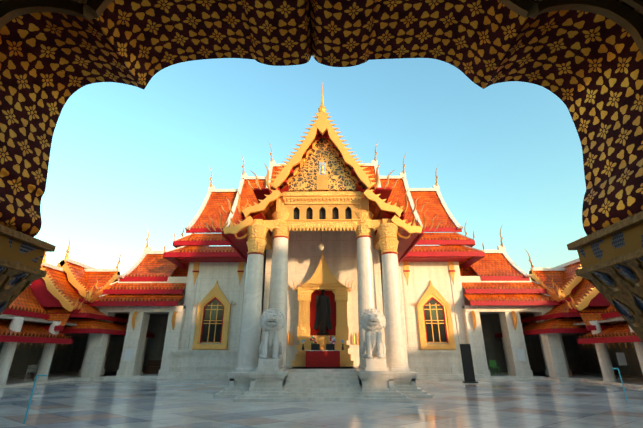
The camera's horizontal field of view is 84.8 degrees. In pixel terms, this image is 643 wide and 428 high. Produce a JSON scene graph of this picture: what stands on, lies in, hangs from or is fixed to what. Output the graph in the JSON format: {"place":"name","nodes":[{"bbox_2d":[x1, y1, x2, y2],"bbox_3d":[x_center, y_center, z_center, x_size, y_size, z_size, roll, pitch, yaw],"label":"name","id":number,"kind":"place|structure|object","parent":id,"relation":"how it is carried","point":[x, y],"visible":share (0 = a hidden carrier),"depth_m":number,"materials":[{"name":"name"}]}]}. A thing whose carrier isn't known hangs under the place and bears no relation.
{"place":"outdoors","nodes":[
{"label":"outdoors","id":0,"kind":"place"},
{"bbox_2d":[34,56,586,274],"label":"sky","id":1,"kind":"structure","parent":0,"point":[125,159],"materials":[{"name":"blue"}]},
{"bbox_2d":[40,260,598,329],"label":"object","id":2,"kind":"object","parent":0,"point":[566,291],"visible":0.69,"depth_m":22.74,"materials":[{"name":"gold metal"}]},
{"bbox_2d":[29,272,609,306],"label":"gable bargeboards","id":3,"kind":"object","parent":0,"point":[44,296],"depth_m":21.46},
{"bbox_2d":[0,130,641,343],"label":"roof eaves","id":4,"kind":"object","parent":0,"point":[404,248],"visible":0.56,"depth_m":22.79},
{"bbox_2d":[0,0,642,236],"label":"arch soffit","id":5,"kind":"structure","parent":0,"point":[585,67],"depth_m":2.14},
{"bbox_2d":[0,0,642,55],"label":"arch molding","id":6,"kind":"structure","parent":5,"relation":"attached to","point":[629,20],"depth_m":1.84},
{"bbox_2d":[0,379,642,427],"bbox_3d":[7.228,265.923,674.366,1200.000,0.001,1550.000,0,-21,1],"label":"courtyard floor","id":7,"kind":"structure","parent":0,"point":[195,403],"depth_m":10.42,"materials":[{"name":"stone"}]},
{"bbox_2d":[23,375,47,422],"bbox_3d":[-6.742,4.352,8.308,0.267,1.017,0.034,0,-21,1],"label":"metal stand","id":8,"kind":"object","parent":7,"relation":"on","point":[31,396],"visible":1,"depth_m":8.31,"materials":[{"name":"teal metal"}]},
{"bbox_2d":[0,306,642,375],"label":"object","id":9,"kind":"object","parent":7,"relation":"on","point":[70,357],"visible":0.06,"depth_m":26.62,"materials":[{"name":"black"}]},
{"bbox_2d":[24,360,39,380],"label":"plastic chairs","id":10,"kind":"object","parent":9,"relation":"on","point":[32,370],"visible":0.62,"depth_m":18.78,"materials":[{"name":"white plastic"}]},
{"bbox_2d":[143,360,161,373],"bbox_3d":[-11.194,10.562,24.337,1.900,0.850,0.520,0,-21,1],"label":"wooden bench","id":11,"kind":"object","parent":9,"relation":"on","point":[153,367],"visible":0.46,"depth_m":24.09,"materials":[{"name":"brown wood"}]},
{"bbox_2d":[123,349,626,364],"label":"gallery signs","id":12,"kind":"object","parent":9,"relation":"attached to","point":[520,353],"visible":1,"depth_m":22.03,"materials":[{"name":"white"}]},
{"bbox_2d":[489,360,499,373],"bbox_3d":[11.574,10.246,23.531,0.450,0.850,0.450,0,-21,1],"label":"green chair","id":13,"kind":"object","parent":9,"relation":"on","point":[492,364],"visible":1,"depth_m":23.73,"materials":[{"name":"green plastic"}]},
{"bbox_2d":[0,276,642,388],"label":"gallery wall","id":14,"kind":"structure","parent":7,"relation":"on","point":[513,340],"depth_m":22.41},
{"bbox_2d":[0,317,642,384],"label":"gallery columns","id":15,"kind":"structure","parent":7,"relation":"on","point":[7,353],"depth_m":18.30,"materials":[{"name":"white stone"}]},
{"bbox_2d":[157,230,490,401],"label":"temple wall","id":16,"kind":"structure","parent":7,"relation":"on","point":[374,381],"depth_m":19.04,"materials":[{"name":"white stone"}]},
{"bbox_2d":[258,358,282,360],"bbox_3d":[-1.920,5.543,13.420,0.752,0.070,1.187,0,-21,1],"label":"statue base","id":17,"kind":"object","parent":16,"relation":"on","point":[271,359],"visible":0.9,"depth_m":12.87,"materials":[{"name":"white stone"}]},
{"bbox_2d":[259,308,285,358],"bbox_3d":[-1.920,4.652,13.765,1.035,1.878,1.326,0,-21,1],"label":"lion","id":18,"kind":"object","parent":17,"relation":"on","point":[272,346],"visible":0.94,"depth_m":13.44},
{"bbox_2d":[0,140,636,338],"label":"ubosot roof tiles","id":19,"kind":"object","parent":16,"relation":"on","point":[488,264],"visible":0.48,"depth_m":24.49,"materials":[{"name":"tile"}]},
{"bbox_2d":[42,84,553,288],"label":"roof finials","id":20,"kind":"object","parent":19,"relation":"attached to","point":[321,108],"visible":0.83,"depth_m":16.61,"materials":[{"name":"gold metal"}]},
{"bbox_2d":[30,160,579,296],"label":"white ubosot ridges","id":21,"kind":"object","parent":19,"relation":"attached to","point":[500,249],"visible":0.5,"depth_m":28.02,"materials":[{"name":"paint"}]},
{"bbox_2d":[286,331,358,344],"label":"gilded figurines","id":22,"kind":"object","parent":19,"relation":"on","point":[291,338],"visible":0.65,"depth_m":17.22,"materials":[{"name":"gold metal"}]},
{"bbox_2d":[5,343,639,348],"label":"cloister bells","id":23,"kind":"object","parent":19,"relation":"hanging from","point":[66,345],"visible":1,"depth_m":17.28,"materials":[{"name":"gold metal"}]},
{"bbox_2d":[306,291,339,366],"bbox_3d":[0.068,5.211,17.133,1.549,4.059,1.130,0,-21,1],"label":"red niche cloth","id":24,"kind":"object","parent":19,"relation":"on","point":[322,358],"visible":0.5,"depth_m":17.33,"materials":[{"name":"red fabric"}]},
{"bbox_2d":[305,350,339,350],"bbox_3d":[0.064,6.324,16.305,1.609,0.030,0.440,0,-21,1],"label":"table top","id":25,"kind":"object","parent":24,"relation":"on","point":[322,350],"visible":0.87,"depth_m":16.10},
{"bbox_2d":[317,337,327,349],"bbox_3d":[0.065,6.034,16.386,0.520,0.570,0.190,0,-21,1],"label":"dharma wheel","id":26,"kind":"object","parent":25,"relation":"on","point":[322,343],"visible":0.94,"depth_m":16.40,"materials":[{"name":"gold metal"}]},
{"bbox_2d":[310,336,335,343],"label":"flowers","id":27,"kind":"object","parent":25,"relation":"on","point":[316,342],"depth_m":16.49,"materials":[{"name":"multicoloured plant"}]},
{"bbox_2d":[193,110,453,343],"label":"gable trim","id":28,"kind":"structure","parent":19,"relation":"on","point":[322,125],"depth_m":16.86,"materials":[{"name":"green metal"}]},
{"bbox_2d":[293,207,351,218],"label":"small windows","id":29,"kind":"structure","parent":28,"relation":"attached to","point":[322,213],"depth_m":16.93,"materials":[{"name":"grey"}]},
{"bbox_2d":[319,162,325,174],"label":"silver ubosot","id":30,"kind":"structure","parent":28,"relation":"attached to","point":[324,165],"depth_m":17.46,"materials":[{"name":"grey metal"}]},
{"bbox_2d":[288,138,356,191],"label":"pediment","id":31,"kind":"structure","parent":28,"relation":"attached to","point":[304,178],"depth_m":17.43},
{"bbox_2d":[289,252,357,366],"bbox_3d":[0.071,4.568,17.594,4.225,5.591,0.780,0,-21,1],"label":"door surround","id":32,"kind":"object","parent":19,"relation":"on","point":[322,274],"visible":0.85,"depth_m":17.57,"materials":[{"name":"gold metal"}]},
{"bbox_2d":[295,277,350,360],"bbox_3d":[0.071,4.652,17.594,2.600,4.935,0.720,0,-21,1],"label":"door frame","id":33,"kind":"object","parent":32,"relation":"on","point":[304,315],"visible":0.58,"depth_m":17.19,"materials":[{"name":"gold metal"}]},
{"bbox_2d":[314,290,331,334],"bbox_3d":[0.071,4.797,17.515,0.901,2.281,0.501,0,-21,1],"label":"buddha statue","id":34,"kind":"object","parent":32,"relation":"on","point":[323,314],"visible":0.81,"depth_m":17.39,"materials":[{"name":"brown metal"}]},
{"bbox_2d":[359,308,385,358],"bbox_3d":[1.990,4.638,13.729,1.035,1.878,1.326,0,-21,1],"label":"lion","id":35,"kind":"object","parent":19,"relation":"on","point":[372,346],"visible":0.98,"depth_m":13.41},
{"bbox_2d":[235,237,409,371],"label":"columns","id":36,"kind":"structure","parent":16,"relation":"on","point":[395,345],"depth_m":14.89,"materials":[{"name":"white stone"}]},
{"bbox_2d":[192,191,455,349],"bbox_3d":[0.087,3.657,19.633,18.260,7.224,9.649,0,-21,1],"label":"gold ubosot carving","id":37,"kind":"object","parent":16,"relation":"attached to","point":[260,239],"visible":0.85,"depth_m":16.87},
{"bbox_2d":[362,358,385,360],"bbox_3d":[1.990,5.529,13.383,0.752,0.070,1.187,0,-21,1],"label":"statue base","id":38,"kind":"object","parent":16,"relation":"on","point":[372,359],"visible":0.9,"depth_m":12.83,"materials":[{"name":"white stone"}]},
{"bbox_2d":[460,344,477,382],"bbox_3d":[7.990,8.149,19.276,0.750,1.950,0.450,-5,-22,12],"label":"info board","id":39,"kind":"object","parent":7,"relation":"on","point":[467,364],"visible":1,"depth_m":19.23,"materials":[{"name":"black"}]},
{"bbox_2d":[611,368,627,401],"bbox_3d":[9.993,5.727,11.817,0.267,1.017,0.034,0,-21,1],"label":"metal stand","id":40,"kind":"object","parent":7,"relation":"on","point":[622,382],"visible":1,"depth_m":11.83,"materials":[{"name":"teal metal"}]},
{"bbox_2d":[0,257,642,342],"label":"gold arch capitals","id":41,"kind":"object","parent":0,"point":[619,287],"visible":1,"depth_m":1.80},
{"bbox_2d":[0,211,642,276],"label":"column capitals","id":42,"kind":"object","parent":41,"relation":"attached to","point":[589,239],"visible":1,"depth_m":1.83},
{"bbox_2d":[287,176,357,218],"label":"gable wall","id":43,"kind":"structure","parent":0,"point":[322,182],"depth_m":16.83,"materials":[{"name":"gold metal"}]},
{"bbox_2d":[311,344,334,349],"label":"boxes","id":44,"kind":"object","parent":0,"point":[317,346],"visible":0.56,"depth_m":16.22,"materials":[{"name":"black"}]},
{"bbox_2d":[201,299,445,341],"bbox_3d":[0.135,7.072,23.433,15.960,2.797,0.020,0,-21,1],"label":"ubosot glass","id":45,"kind":"object","parent":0,"point":[427,317],"visible":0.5,"depth_m":23.30,"materials":[{"name":"glass"}]},
{"bbox_2d":[210,305,436,319],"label":"window panes","id":46,"kind":"structure","parent":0,"point":[433,314],"depth_m":23.57,"materials":[{"name":"glass"}]},
{"bbox_3d":[-0.016,0.423,18.242,0.016,2.216,0.016,0,-21,1],"label":"lamp chain","id":47,"kind":"object","parent":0,"visible":0},
{"bbox_2d":[318,243,323,250],"bbox_3d":[-0.015,1.641,17.765,0.300,0.440,0.300,0,-21,1],"label":"hanging lamp","id":48,"kind":"object","parent":47,"relation":"attached to","point":[321,246],"visible":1,"depth_m":17.65,"materials":[{"name":"white glass"}]},
{"bbox_3d":[-0.147,-5.146,-1.690,80.000,11.407,9.620,0,-21,1],"label":"arch","id":49,"kind":"object","parent":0,"visible":0},
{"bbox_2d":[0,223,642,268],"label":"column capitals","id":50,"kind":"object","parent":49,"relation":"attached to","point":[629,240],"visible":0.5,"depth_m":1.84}
]}

